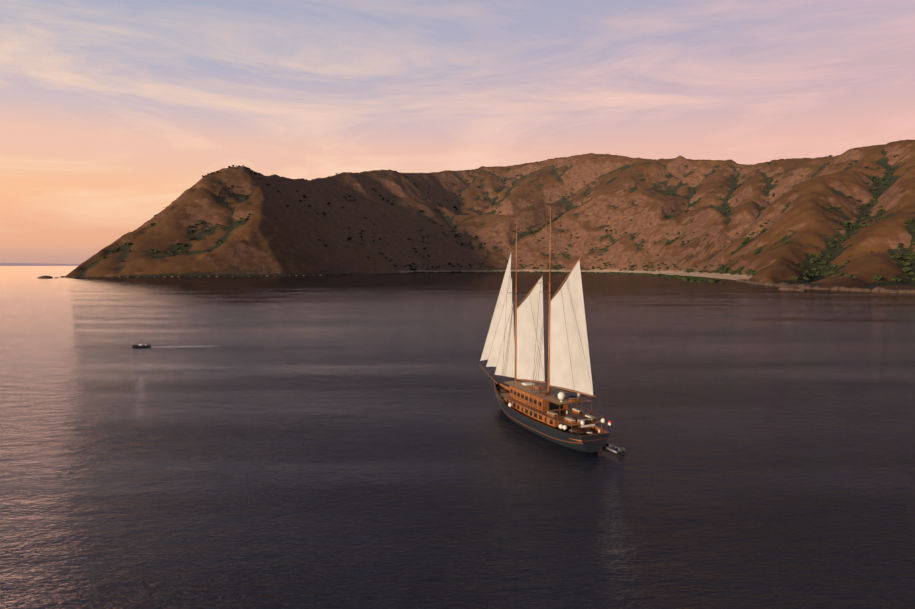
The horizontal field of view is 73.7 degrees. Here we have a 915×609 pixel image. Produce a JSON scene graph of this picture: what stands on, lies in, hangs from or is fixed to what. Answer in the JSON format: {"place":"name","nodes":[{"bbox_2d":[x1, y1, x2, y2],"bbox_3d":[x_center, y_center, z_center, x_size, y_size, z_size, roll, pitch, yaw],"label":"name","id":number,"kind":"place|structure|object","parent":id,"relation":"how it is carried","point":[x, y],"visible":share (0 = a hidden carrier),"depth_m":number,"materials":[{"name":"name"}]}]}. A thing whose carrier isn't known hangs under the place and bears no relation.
{"place":"outdoors","nodes":[
{"label":"outdoors","id":0,"kind":"place"},
{"bbox_2d":[0,263,79,265],"bbox_3d":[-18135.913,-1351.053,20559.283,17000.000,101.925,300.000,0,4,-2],"label":"distant land","id":1,"kind":"structure","parent":0,"point":[23,264],"depth_m":20670.23,"materials":[{"name":"grey"}]},
{"bbox_2d":[0,266,914,608],"bbox_3d":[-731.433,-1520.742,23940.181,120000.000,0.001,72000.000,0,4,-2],"label":"sea water","id":2,"kind":"structure","parent":0,"point":[312,442],"depth_m":115.62,"materials":[{"name":"liquid"}]},
{"bbox_2d":[132,343,150,346],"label":"speedboat","id":3,"kind":"object","parent":2,"relation":"on","point":[140,345],"visible":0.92,"depth_m":261.40,"materials":[{"name":"paint"}]},
{"bbox_2d":[38,273,914,292],"bbox_3d":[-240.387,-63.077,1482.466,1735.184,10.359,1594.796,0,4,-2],"label":"shore rocks","id":4,"kind":"object","parent":2,"relation":"in","point":[788,286],"visible":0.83,"depth_m":870.46,"materials":[{"name":"brown stone"}]},
{"bbox_2d":[479,206,610,452],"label":"sailing ship","id":5,"kind":"object","parent":2,"relation":"in","point":[538,407],"visible":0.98,"depth_m":128.38,"materials":[{"name":"fabric"}]},
{"bbox_2d":[603,443,624,454],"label":"dinghy","id":6,"kind":"object","parent":2,"relation":"on","point":[613,448],"visible":0.92,"depth_m":115.24,"materials":[{"name":"grey rubber"}]},
{"bbox_2d":[0,0,914,263],"label":"sky","id":7,"kind":"structure","parent":0,"point":[111,110],"materials":[{"name":"pink"}]},
{"bbox_2d":[65,139,914,289],"bbox_3d":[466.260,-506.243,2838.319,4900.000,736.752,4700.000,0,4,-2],"label":"island terrain","id":8,"kind":"structure","parent":0,"point":[273,235],"depth_m":2519.11,"materials":[{"name":"brown soil"}]},
{"bbox_2d":[102,155,914,282],"bbox_3d":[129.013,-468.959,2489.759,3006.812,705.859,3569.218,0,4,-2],"label":"shrubs","id":9,"kind":"object","parent":8,"relation":"on","point":[842,238],"visible":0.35,"depth_m":1908.26,"materials":[{"name":"green plant"}]}
]}

